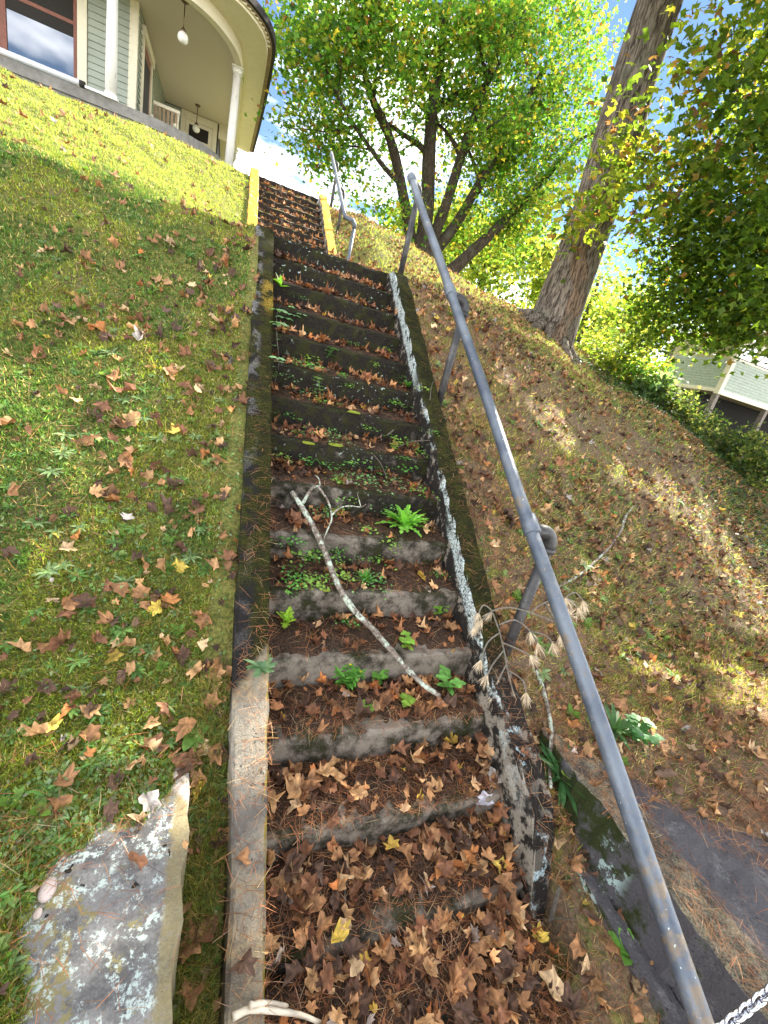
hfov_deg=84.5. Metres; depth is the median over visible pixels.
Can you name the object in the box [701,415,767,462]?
bush
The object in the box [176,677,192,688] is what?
rosette weed
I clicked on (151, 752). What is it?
rosette weed
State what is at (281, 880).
fallen leaf
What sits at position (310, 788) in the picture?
fallen leaf
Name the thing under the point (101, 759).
rosette weed
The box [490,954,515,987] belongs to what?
fallen leaf
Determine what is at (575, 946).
fallen leaf
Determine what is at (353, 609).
fallen branch
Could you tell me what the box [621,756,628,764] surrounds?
rosette weed
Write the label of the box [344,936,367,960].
fallen leaf
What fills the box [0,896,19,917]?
rosette weed
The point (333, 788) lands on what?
fallen leaf
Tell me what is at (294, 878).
fallen leaf
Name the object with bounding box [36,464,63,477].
rosette weed
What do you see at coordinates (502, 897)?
fallen leaf
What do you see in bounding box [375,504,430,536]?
fern
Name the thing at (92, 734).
fallen leaf
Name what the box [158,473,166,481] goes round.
rosette weed
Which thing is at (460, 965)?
fallen leaf
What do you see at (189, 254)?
rosette weed
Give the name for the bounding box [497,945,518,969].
fallen leaf
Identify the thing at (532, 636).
dead pine sprig
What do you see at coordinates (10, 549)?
fallen leaf
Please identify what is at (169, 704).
rosette weed
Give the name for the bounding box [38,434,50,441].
rosette weed
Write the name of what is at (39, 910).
pebble
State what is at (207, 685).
tuft grass
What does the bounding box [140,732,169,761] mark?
fallen leaf
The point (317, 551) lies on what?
chickweed clump
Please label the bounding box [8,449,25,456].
rosette weed
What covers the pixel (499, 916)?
fallen leaf
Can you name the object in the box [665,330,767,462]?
house
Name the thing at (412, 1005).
fallen leaf
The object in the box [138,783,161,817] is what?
fallen leaf
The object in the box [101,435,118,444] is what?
rosette weed
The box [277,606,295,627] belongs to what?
lobed weed
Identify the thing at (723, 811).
pine cone
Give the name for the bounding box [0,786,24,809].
rosette weed
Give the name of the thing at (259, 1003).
fallen stick
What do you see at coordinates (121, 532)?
rosette weed
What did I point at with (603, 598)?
rosette weed
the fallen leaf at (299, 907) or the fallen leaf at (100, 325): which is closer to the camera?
the fallen leaf at (299, 907)
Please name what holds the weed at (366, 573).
on the concrete staircase at (436, 476)
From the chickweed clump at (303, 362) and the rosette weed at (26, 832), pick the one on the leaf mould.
the chickweed clump at (303, 362)
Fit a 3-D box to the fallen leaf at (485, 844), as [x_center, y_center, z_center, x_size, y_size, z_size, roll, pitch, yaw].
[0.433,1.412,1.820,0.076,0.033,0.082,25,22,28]
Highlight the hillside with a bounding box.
[0,68,767,1023]
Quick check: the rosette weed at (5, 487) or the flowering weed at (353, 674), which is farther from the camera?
the flowering weed at (353, 674)
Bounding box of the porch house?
[0,0,275,168]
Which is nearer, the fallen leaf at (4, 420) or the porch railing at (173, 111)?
the fallen leaf at (4, 420)
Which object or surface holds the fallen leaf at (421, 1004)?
on the leaf mould
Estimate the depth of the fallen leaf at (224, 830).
1.50 m
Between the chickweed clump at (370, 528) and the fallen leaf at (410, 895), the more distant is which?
the chickweed clump at (370, 528)
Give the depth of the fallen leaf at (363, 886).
1.61 m
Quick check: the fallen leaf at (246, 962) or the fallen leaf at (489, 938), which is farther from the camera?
the fallen leaf at (489, 938)
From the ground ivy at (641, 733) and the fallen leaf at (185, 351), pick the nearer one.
the ground ivy at (641, 733)
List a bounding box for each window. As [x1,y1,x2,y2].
[0,0,76,84]
[185,119,212,148]
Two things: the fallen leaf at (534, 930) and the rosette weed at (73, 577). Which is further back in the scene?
the rosette weed at (73, 577)
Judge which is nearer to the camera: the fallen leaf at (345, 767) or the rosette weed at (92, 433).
the fallen leaf at (345, 767)
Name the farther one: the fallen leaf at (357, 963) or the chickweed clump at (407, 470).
the chickweed clump at (407, 470)
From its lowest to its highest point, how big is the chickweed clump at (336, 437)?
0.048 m
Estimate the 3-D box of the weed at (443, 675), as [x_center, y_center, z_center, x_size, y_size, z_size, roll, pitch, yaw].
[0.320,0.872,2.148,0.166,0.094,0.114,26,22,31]
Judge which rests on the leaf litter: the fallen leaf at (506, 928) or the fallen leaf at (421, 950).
the fallen leaf at (506, 928)
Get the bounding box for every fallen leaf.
[0,416,22,424]
[0,677,19,696]
[1,546,22,558]
[4,481,20,498]
[5,637,33,653]
[21,721,57,735]
[31,343,46,361]
[36,677,58,695]
[43,627,72,652]
[46,784,72,817]
[53,762,79,795]
[54,609,78,617]
[58,591,80,610]
[60,502,79,519]
[70,592,97,610]
[78,701,98,717]
[78,704,101,718]
[79,723,101,745]
[81,406,99,417]
[84,484,108,497]
[86,317,107,331]
[89,630,101,642]
[96,610,119,623]
[99,798,119,823]
[101,577,114,597]
[106,768,125,790]
[111,577,130,597]
[117,451,132,468]
[117,636,138,646]
[117,754,143,771]
[122,410,146,426]
[127,811,147,824]
[127,846,147,870]
[131,582,150,598]
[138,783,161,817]
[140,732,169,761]
[142,737,162,755]
[146,600,165,615]
[155,555,165,572]
[156,696,169,716]
[160,493,174,521]
[161,592,180,608]
[166,473,185,486]
[170,558,188,576]
[170,712,196,741]
[171,746,195,767]
[173,761,198,781]
[174,644,194,666]
[177,977,196,997]
[178,344,196,355]
[178,926,200,963]
[181,747,203,764]
[181,912,194,936]
[181,979,204,1011]
[186,661,204,680]
[188,502,204,517]
[189,768,211,791]
[189,914,224,941]
[191,777,207,803]
[194,609,212,629]
[202,658,214,675]
[203,692,221,713]
[205,663,224,680]
[208,743,222,765]
[209,830,227,848]
[210,654,220,671]
[211,826,228,847]
[213,741,228,764]
[219,665,231,676]
[229,947,258,976]
[233,847,251,865]
[265,932,279,969]
[266,849,275,869]
[267,789,284,812]
[270,869,292,893]
[271,768,283,789]
[274,888,288,907]
[275,767,293,781]
[278,847,298,864]
[279,844,306,883]
[279,878,302,899]
[280,864,299,874]
[282,959,310,988]
[285,772,312,798]
[287,760,300,772]
[287,798,306,814]
[288,507,305,524]
[288,888,313,913]
[289,760,302,774]
[289,862,302,883]
[292,908,310,929]
[293,927,308,949]
[295,774,311,796]
[295,838,314,861]
[295,872,317,902]
[298,887,315,909]
[298,987,325,1000]
[299,691,309,706]
[299,794,307,800]
[299,875,322,899]
[299,947,321,976]
[300,702,320,714]
[300,779,320,796]
[303,919,310,939]
[304,768,322,786]
[305,964,320,993]
[306,891,326,912]
[308,937,329,962]
[309,910,335,939]
[314,719,329,738]
[315,761,334,781]
[315,862,323,885]
[317,782,330,793]
[320,959,341,993]
[322,811,339,829]
[324,777,337,792]
[328,1006,346,1023]
[329,756,343,766]
[329,889,346,911]
[330,767,345,781]
[331,845,342,860]
[331,918,350,955]
[331,955,350,975]
[332,973,349,982]
[334,780,360,790]
[334,863,354,880]
[335,861,351,889]
[337,864,347,897]
[339,698,352,721]
[339,952,360,973]
[340,903,355,920]
[340,917,359,929]
[340,982,356,1002]
[341,763,347,776]
[342,847,360,864]
[342,884,359,902]
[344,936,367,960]
[346,938,369,956]
[346,990,366,1006]
[348,756,358,771]
[348,955,364,979]
[349,782,367,805]
[349,866,362,879]
[349,878,364,895]
[352,695,373,716]
[352,834,366,857]
[354,867,373,890]
[355,768,367,784]
[355,947,383,977]
[356,983,372,1016]
[359,865,373,883]
[361,895,378,921]
[364,964,379,989]
[365,839,376,858]
[366,963,379,996]
[368,945,375,954]
[374,759,388,777]
[380,933,396,967]
[381,869,397,881]
[390,962,409,991]
[391,739,411,754]
[393,867,411,894]
[395,835,412,867]
[403,883,417,900]
[403,949,420,966]
[404,927,419,965]
[405,827,420,840]
[406,925,427,944]
[407,883,415,899]
[407,991,420,1023]
[409,940,429,955]
[410,745,424,769]
[410,957,414,983]
[411,995,424,1018]
[413,829,434,848]
[415,951,431,977]
[417,919,440,946]
[417,956,437,976]
[417,1000,437,1023]
[418,840,436,859]
[419,875,435,894]
[422,919,430,957]
[423,820,443,847]
[424,872,430,888]
[425,775,444,791]
[426,1002,443,1023]
[427,914,439,936]
[433,698,445,713]
[433,860,444,886]
[434,905,452,927]
[435,815,451,827]
[436,850,447,866]
[436,855,453,877]
[436,876,450,885]
[439,908,454,932]
[441,823,455,840]
[442,693,456,708]
[443,827,470,850]
[443,963,468,1005]
[446,834,458,852]
[446,983,458,1011]
[449,858,463,877]
[449,961,466,996]
[451,830,467,854]
[452,987,479,1023]
[453,826,468,842]
[453,955,476,997]
[453,974,468,997]
[454,1011,469,1023]
[459,851,476,871]
[461,843,485,864]
[462,830,474,848]
[463,977,478,1003]
[464,947,486,974]
[465,862,482,878]
[466,804,476,814]
[471,940,490,955]
[472,815,492,829]
[472,857,488,875]
[475,741,490,759]
[476,791,493,805]
[476,833,490,847]
[476,988,489,1003]
[477,978,489,1009]
[477,1000,488,1020]
[480,909,497,925]
[480,930,498,948]
[481,912,500,940]
[487,987,505,1008]
[488,766,500,787]
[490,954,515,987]
[490,957,505,970]
[491,1008,506,1023]
[492,802,510,818]
[492,856,506,875]
[492,899,513,930]
[493,907,506,934]
[494,872,516,895]
[496,821,516,840]
[496,918,501,935]
[497,889,513,912]
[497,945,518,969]
[497,998,512,1023]
[500,857,514,871]
[501,930,515,949]
[502,836,518,860]
[502,971,519,984]
[505,988,518,1021]
[507,1011,521,1023]
[508,871,520,888]
[509,889,522,919]
[509,901,528,927]
[511,916,528,930]
[512,928,529,961]
[513,962,522,987]
[515,910,526,929]
[515,987,532,1012]
[520,964,538,991]
[523,937,539,959]
[524,925,542,933]
[526,956,541,983]
[531,994,559,1023]
[532,921,549,949]
[538,964,566,1001]
[541,959,564,987]
[551,870,572,890]
[554,831,566,849]
[555,980,582,1021]
[569,932,585,959]
[570,853,583,873]
[577,963,594,984]
[579,953,590,974]
[584,862,598,876]
[595,992,614,1013]
[605,932,621,957]
[608,697,628,711]
[628,993,643,1022]
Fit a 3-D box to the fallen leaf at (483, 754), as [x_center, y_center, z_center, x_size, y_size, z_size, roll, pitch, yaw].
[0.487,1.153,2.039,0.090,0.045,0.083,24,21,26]
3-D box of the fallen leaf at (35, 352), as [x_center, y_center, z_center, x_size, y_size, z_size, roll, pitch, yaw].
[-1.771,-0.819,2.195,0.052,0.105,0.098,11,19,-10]
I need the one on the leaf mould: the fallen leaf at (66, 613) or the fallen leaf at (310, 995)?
the fallen leaf at (310, 995)
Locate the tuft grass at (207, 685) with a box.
[97,535,236,1023]
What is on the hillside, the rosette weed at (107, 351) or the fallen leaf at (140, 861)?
the rosette weed at (107, 351)
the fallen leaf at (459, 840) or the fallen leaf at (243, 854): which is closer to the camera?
the fallen leaf at (243, 854)
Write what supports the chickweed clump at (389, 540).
on the concrete staircase at (436, 476)
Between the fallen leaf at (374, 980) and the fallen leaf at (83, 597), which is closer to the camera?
the fallen leaf at (374, 980)
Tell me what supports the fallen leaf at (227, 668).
on the hillside
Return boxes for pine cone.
[582,908,602,925]
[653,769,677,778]
[671,782,683,795]
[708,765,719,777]
[713,801,728,815]
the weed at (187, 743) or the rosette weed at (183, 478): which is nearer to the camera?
the weed at (187, 743)
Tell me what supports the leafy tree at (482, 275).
on the hillside
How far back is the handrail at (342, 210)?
6.97 m
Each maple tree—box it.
[242,0,655,275]
[510,0,767,369]
[597,0,767,379]
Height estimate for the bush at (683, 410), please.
0.943 m
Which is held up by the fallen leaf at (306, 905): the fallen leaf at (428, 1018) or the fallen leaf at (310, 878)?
the fallen leaf at (310, 878)
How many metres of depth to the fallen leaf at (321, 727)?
1.75 m
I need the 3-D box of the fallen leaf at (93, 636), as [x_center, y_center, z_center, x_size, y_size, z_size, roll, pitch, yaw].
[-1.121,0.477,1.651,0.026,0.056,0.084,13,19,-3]
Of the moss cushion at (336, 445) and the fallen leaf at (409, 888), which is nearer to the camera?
the fallen leaf at (409, 888)
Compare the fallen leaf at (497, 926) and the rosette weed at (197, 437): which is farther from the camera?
the rosette weed at (197, 437)
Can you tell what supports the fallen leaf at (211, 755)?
on the hillside
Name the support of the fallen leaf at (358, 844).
on the leaf mould
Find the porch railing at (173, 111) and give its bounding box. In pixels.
[150,100,179,128]
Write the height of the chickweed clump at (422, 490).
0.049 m
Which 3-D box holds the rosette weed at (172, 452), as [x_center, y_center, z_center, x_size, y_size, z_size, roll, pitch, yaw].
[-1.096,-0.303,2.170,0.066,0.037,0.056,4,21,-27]
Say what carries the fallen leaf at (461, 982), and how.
on the leaf litter
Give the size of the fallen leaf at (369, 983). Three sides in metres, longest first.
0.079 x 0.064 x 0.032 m
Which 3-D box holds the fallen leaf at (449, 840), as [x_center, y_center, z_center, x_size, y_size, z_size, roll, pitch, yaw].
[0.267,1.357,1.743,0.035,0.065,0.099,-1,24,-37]
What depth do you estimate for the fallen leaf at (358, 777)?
1.79 m
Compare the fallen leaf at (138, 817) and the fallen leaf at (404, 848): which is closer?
the fallen leaf at (138, 817)
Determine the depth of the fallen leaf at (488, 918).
1.63 m
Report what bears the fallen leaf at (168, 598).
on the rosette weed
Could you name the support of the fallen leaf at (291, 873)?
on the pine needles
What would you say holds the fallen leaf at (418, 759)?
on the leaf litter
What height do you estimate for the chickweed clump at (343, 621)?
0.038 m
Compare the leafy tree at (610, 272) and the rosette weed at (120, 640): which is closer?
the rosette weed at (120, 640)
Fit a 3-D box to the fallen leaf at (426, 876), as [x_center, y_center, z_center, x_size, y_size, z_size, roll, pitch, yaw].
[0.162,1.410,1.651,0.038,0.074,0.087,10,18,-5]
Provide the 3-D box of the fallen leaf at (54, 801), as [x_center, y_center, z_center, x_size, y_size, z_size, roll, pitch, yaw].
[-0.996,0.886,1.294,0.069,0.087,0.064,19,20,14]
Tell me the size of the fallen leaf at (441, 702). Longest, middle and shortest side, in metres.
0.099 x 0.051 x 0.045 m
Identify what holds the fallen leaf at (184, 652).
on the hillside
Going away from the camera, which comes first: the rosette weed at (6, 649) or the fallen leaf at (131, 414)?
the rosette weed at (6, 649)
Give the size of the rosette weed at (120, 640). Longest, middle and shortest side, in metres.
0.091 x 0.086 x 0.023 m
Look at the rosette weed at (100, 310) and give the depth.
2.44 m
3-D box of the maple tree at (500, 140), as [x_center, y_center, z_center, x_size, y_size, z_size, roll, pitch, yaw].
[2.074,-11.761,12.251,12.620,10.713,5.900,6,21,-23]
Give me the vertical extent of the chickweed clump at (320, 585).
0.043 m
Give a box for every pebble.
[32,907,42,920]
[37,876,57,903]
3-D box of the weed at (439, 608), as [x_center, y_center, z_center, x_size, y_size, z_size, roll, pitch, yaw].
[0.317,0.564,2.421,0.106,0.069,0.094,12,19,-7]
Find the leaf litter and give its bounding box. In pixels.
[0,65,767,1023]
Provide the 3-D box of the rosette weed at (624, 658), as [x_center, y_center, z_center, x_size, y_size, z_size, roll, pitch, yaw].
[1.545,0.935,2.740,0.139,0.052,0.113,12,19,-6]
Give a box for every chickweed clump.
[271,535,312,548]
[272,452,292,462]
[273,371,301,381]
[275,538,336,558]
[278,563,302,582]
[281,357,328,369]
[284,571,320,596]
[285,575,306,597]
[290,550,323,562]
[291,359,320,368]
[294,571,332,584]
[299,454,319,464]
[299,574,329,590]
[300,502,338,516]
[301,549,341,561]
[303,423,348,437]
[313,554,352,564]
[315,428,359,446]
[321,563,354,581]
[328,547,348,554]
[329,467,380,486]
[331,461,360,467]
[332,614,359,629]
[341,474,400,494]
[343,554,396,569]
[348,570,392,599]
[354,522,378,533]
[362,572,386,590]
[369,473,422,490]
[382,534,401,552]
[386,464,417,471]
[402,484,440,500]
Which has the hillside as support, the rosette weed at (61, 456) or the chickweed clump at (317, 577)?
the rosette weed at (61, 456)
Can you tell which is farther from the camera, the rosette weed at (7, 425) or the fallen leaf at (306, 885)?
the rosette weed at (7, 425)
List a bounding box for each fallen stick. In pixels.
[231,1005,320,1023]
[248,999,288,1008]
[398,440,429,447]
[416,881,440,1009]
[533,669,553,788]
[545,917,577,921]
[547,886,560,924]
[559,503,635,586]
[625,735,655,765]
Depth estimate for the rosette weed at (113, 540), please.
1.85 m
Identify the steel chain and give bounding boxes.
[714,982,767,1023]
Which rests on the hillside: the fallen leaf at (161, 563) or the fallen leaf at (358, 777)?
the fallen leaf at (161, 563)
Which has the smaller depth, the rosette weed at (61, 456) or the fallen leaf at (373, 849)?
the fallen leaf at (373, 849)
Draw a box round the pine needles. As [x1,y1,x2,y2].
[0,163,767,1023]
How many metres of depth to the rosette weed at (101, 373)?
2.20 m
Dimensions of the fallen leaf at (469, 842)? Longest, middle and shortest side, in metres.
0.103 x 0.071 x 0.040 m
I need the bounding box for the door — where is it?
[143,46,150,114]
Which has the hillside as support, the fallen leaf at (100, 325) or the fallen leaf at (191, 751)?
the fallen leaf at (100, 325)
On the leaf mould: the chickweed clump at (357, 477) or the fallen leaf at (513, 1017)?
the chickweed clump at (357, 477)
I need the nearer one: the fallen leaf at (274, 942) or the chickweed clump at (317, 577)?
the fallen leaf at (274, 942)
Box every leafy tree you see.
[370,169,517,296]
[400,180,563,308]
[510,234,690,361]
[512,238,671,360]
[581,331,661,371]
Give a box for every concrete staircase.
[218,224,553,1023]
[247,166,335,254]
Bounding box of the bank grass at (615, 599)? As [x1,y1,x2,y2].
[329,205,767,979]
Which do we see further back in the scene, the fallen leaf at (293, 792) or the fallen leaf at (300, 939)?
the fallen leaf at (293, 792)
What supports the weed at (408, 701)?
on the leaf mould
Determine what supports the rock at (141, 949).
on the hillside
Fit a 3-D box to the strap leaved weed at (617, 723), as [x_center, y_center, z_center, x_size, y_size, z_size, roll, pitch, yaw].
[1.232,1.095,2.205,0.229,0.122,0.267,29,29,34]
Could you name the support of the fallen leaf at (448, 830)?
on the leaf litter
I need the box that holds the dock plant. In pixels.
[400,379,411,386]
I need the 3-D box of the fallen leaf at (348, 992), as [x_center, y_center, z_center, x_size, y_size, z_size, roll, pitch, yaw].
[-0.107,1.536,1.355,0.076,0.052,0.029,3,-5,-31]
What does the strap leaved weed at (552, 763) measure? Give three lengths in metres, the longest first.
0.334 x 0.333 x 0.094 m
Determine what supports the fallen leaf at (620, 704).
on the hillside
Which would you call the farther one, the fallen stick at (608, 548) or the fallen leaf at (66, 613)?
the fallen stick at (608, 548)
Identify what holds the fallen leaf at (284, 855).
on the fallen leaf at (290, 859)
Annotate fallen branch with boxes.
[290,475,440,697]
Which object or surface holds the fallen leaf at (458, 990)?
on the fallen leaf at (461, 982)
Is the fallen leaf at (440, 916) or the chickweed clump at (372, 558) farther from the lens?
the chickweed clump at (372, 558)
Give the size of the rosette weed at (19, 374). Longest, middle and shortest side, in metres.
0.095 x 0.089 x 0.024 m
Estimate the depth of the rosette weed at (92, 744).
1.47 m
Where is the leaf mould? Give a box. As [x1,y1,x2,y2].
[265,256,571,1023]
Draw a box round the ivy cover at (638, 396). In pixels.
[574,355,767,584]
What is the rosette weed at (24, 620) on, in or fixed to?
on the hillside
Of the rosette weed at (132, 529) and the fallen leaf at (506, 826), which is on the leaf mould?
the fallen leaf at (506, 826)
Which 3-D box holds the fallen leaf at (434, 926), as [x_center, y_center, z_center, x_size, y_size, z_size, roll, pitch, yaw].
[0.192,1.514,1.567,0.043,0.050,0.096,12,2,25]
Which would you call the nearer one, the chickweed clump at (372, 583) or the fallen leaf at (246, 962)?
the fallen leaf at (246, 962)
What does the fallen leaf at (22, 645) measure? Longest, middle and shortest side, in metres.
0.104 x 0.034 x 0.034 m
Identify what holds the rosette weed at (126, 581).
on the hillside
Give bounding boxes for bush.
[575,306,676,376]
[609,354,676,389]
[621,349,693,387]
[626,369,680,405]
[641,375,706,419]
[668,394,731,440]
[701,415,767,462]
[714,435,767,491]
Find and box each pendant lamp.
[177,0,188,44]
[192,104,200,132]
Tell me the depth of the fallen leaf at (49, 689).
1.52 m
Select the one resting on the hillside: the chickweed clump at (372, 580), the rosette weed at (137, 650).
the rosette weed at (137, 650)
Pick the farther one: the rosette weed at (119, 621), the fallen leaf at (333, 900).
the rosette weed at (119, 621)
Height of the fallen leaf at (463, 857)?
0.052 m
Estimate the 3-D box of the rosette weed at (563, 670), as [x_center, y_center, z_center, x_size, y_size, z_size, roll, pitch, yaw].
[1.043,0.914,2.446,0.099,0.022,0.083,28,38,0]
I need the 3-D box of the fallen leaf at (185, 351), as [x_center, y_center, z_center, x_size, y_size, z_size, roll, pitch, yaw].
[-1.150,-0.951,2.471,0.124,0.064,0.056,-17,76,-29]
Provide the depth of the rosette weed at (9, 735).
1.42 m
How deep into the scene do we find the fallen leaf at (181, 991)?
1.27 m
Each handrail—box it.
[329,151,355,260]
[398,172,713,1023]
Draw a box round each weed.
[0,399,13,408]
[0,481,12,490]
[0,637,18,653]
[0,727,26,745]
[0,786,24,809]
[0,877,27,909]
[0,882,12,906]
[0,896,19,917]
[0,931,12,951]
[0,947,12,964]
[0,949,28,974]
[0,955,24,982]
[1,504,17,510]
[2,424,12,428]
[5,944,22,968]
[8,370,28,379]
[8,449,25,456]
[10,952,31,979]
[12,549,24,559]
[16,556,26,565]
[16,885,37,908]
[18,716,35,725]
[18,823,32,839]
[19,668,31,676]
[20,517,36,528]
[21,614,31,625]
[24,513,51,528]
[24,778,56,802]
[28,607,46,615]
[28,797,50,819]
[29,804,68,835]
[30,782,65,800]
[31,560,64,579]
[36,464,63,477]
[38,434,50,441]
[40,407,52,412]
[42,658,54,668]
[42,758,76,784]
[42,836,66,857]
[43,527,63,537]
[44,791,76,822]
[49,443,74,456]
[50,555,73,571]
[52,428,75,440]
[56,698,80,717]
[58,510,77,519]
[59,451,70,459]
[64,730,80,739]
[65,653,90,673]
[65,794,77,806]
[66,304,77,309]
[66,680,90,695]
[67,565,87,581]
[70,367,79,373]
[70,521,89,532]
[71,342,88,348]
[77,753,106,778]
[78,606,95,614]
[80,431,102,442]
[81,740,99,750]
[84,703,111,725]
[85,349,101,353]
[91,306,109,313]
[94,371,109,376]
[101,348,121,355]
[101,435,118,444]
[102,735,119,745]
[105,534,123,547]
[105,630,125,645]
[107,626,120,635]
[111,550,126,559]
[113,393,134,403]
[113,527,125,536]
[113,613,125,622]
[113,625,134,637]
[114,575,135,588]
[119,427,132,433]
[125,523,145,534]
[128,684,141,696]
[129,661,146,678]
[132,643,147,653]
[135,410,153,420]
[135,803,150,815]
[136,407,149,414]
[136,748,157,764]
[136,776,155,792]
[139,542,154,550]
[139,645,156,659]
[141,557,152,564]
[150,432,168,441]
[156,659,170,671]
[156,732,177,748]
[157,768,170,779]
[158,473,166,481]
[160,561,176,573]
[164,449,176,457]
[165,535,174,545]
[166,696,177,713]
[170,434,181,442]
[170,624,184,638]
[172,717,209,751]
[174,474,190,484]
[175,332,184,340]
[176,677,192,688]
[180,548,200,564]
[185,250,195,257]
[187,416,195,423]
[187,660,197,668]
[188,431,202,440]
[193,527,205,535]
[196,562,211,569]
[196,568,209,576]
[201,458,213,466]
[211,429,222,437]
[243,654,277,677]
[273,274,288,286]
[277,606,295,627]
[314,376,323,394]
[332,663,365,690]
[355,568,373,584]
[356,699,374,712]
[372,669,389,684]
[390,437,402,448]
[399,630,414,650]
[400,693,415,706]
[433,606,448,613]
[435,665,465,695]
[442,399,448,406]
[499,570,508,576]
[512,589,521,600]
[529,668,551,682]
[532,632,545,646]
[538,739,558,778]
[539,743,583,816]
[541,642,554,659]
[557,667,570,676]
[564,703,581,718]
[580,557,593,571]
[580,617,591,630]
[597,592,608,602]
[604,701,636,750]
[608,927,640,967]
[619,652,630,664]
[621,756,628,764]
[628,696,640,707]
[645,629,654,639]
[656,586,663,594]
[660,652,680,663]
[667,668,685,684]
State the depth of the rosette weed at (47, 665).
1.57 m
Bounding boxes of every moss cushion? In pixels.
[302,441,314,444]
[328,443,342,446]
[347,410,359,413]
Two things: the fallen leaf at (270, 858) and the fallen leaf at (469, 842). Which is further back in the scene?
the fallen leaf at (469, 842)
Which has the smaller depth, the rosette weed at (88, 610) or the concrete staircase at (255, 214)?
the rosette weed at (88, 610)
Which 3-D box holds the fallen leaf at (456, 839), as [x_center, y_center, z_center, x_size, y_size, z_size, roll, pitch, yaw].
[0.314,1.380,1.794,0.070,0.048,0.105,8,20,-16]
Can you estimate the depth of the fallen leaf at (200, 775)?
1.55 m
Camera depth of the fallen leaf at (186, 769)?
1.49 m
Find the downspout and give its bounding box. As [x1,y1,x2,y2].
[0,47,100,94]
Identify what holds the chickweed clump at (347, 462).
on the concrete staircase at (436, 476)
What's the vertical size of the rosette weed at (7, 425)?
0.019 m
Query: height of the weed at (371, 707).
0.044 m
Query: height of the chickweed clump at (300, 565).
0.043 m
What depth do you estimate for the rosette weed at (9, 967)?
0.99 m
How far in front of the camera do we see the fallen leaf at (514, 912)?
1.66 m
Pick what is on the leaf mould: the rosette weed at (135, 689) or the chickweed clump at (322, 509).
the chickweed clump at (322, 509)
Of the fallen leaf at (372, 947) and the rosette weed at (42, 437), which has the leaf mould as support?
the fallen leaf at (372, 947)
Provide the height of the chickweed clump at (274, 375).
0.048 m
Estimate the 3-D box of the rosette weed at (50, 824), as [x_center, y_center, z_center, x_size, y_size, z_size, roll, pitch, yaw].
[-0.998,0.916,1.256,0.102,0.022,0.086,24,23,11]
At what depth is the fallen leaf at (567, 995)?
1.52 m
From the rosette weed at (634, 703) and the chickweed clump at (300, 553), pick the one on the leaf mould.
the chickweed clump at (300, 553)
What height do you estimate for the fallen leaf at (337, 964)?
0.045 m
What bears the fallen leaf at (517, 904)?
on the fallen leaf at (516, 923)
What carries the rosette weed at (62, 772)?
on the hillside
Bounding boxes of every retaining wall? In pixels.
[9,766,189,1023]
[538,728,767,1023]
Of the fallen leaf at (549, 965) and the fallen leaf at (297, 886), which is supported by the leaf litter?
the fallen leaf at (549, 965)
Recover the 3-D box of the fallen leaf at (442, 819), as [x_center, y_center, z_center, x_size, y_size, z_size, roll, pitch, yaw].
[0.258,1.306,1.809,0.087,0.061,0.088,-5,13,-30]
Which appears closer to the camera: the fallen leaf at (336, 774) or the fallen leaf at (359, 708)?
the fallen leaf at (336, 774)
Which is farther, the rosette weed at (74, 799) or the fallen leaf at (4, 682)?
the fallen leaf at (4, 682)
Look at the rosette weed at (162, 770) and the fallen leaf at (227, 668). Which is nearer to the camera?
the rosette weed at (162, 770)
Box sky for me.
[236,0,767,368]
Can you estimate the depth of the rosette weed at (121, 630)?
1.71 m
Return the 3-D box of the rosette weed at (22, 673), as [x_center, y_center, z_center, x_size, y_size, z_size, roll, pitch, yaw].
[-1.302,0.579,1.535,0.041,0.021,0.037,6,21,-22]
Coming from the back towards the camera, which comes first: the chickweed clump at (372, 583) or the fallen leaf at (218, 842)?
the chickweed clump at (372, 583)
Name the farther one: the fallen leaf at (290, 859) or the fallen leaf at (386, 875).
the fallen leaf at (386, 875)
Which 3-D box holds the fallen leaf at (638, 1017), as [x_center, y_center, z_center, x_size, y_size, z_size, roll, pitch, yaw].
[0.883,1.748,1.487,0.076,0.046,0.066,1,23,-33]
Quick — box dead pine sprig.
[468,592,590,709]
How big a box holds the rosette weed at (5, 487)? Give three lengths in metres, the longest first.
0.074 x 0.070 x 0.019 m
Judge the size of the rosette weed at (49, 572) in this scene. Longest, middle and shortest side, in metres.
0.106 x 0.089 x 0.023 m
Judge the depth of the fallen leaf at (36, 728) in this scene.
1.43 m
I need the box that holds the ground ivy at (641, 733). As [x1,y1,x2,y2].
[625,713,664,745]
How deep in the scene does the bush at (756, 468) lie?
6.61 m
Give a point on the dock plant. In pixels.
(408, 384)
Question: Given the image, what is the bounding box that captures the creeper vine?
[269,306,306,382]
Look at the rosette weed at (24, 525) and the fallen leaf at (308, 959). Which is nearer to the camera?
the fallen leaf at (308, 959)
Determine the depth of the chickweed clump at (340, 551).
2.33 m
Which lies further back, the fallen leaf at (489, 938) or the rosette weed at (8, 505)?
the rosette weed at (8, 505)
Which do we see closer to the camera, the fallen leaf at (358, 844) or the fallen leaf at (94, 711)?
the fallen leaf at (94, 711)
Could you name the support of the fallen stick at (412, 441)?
on the concrete staircase at (436, 476)

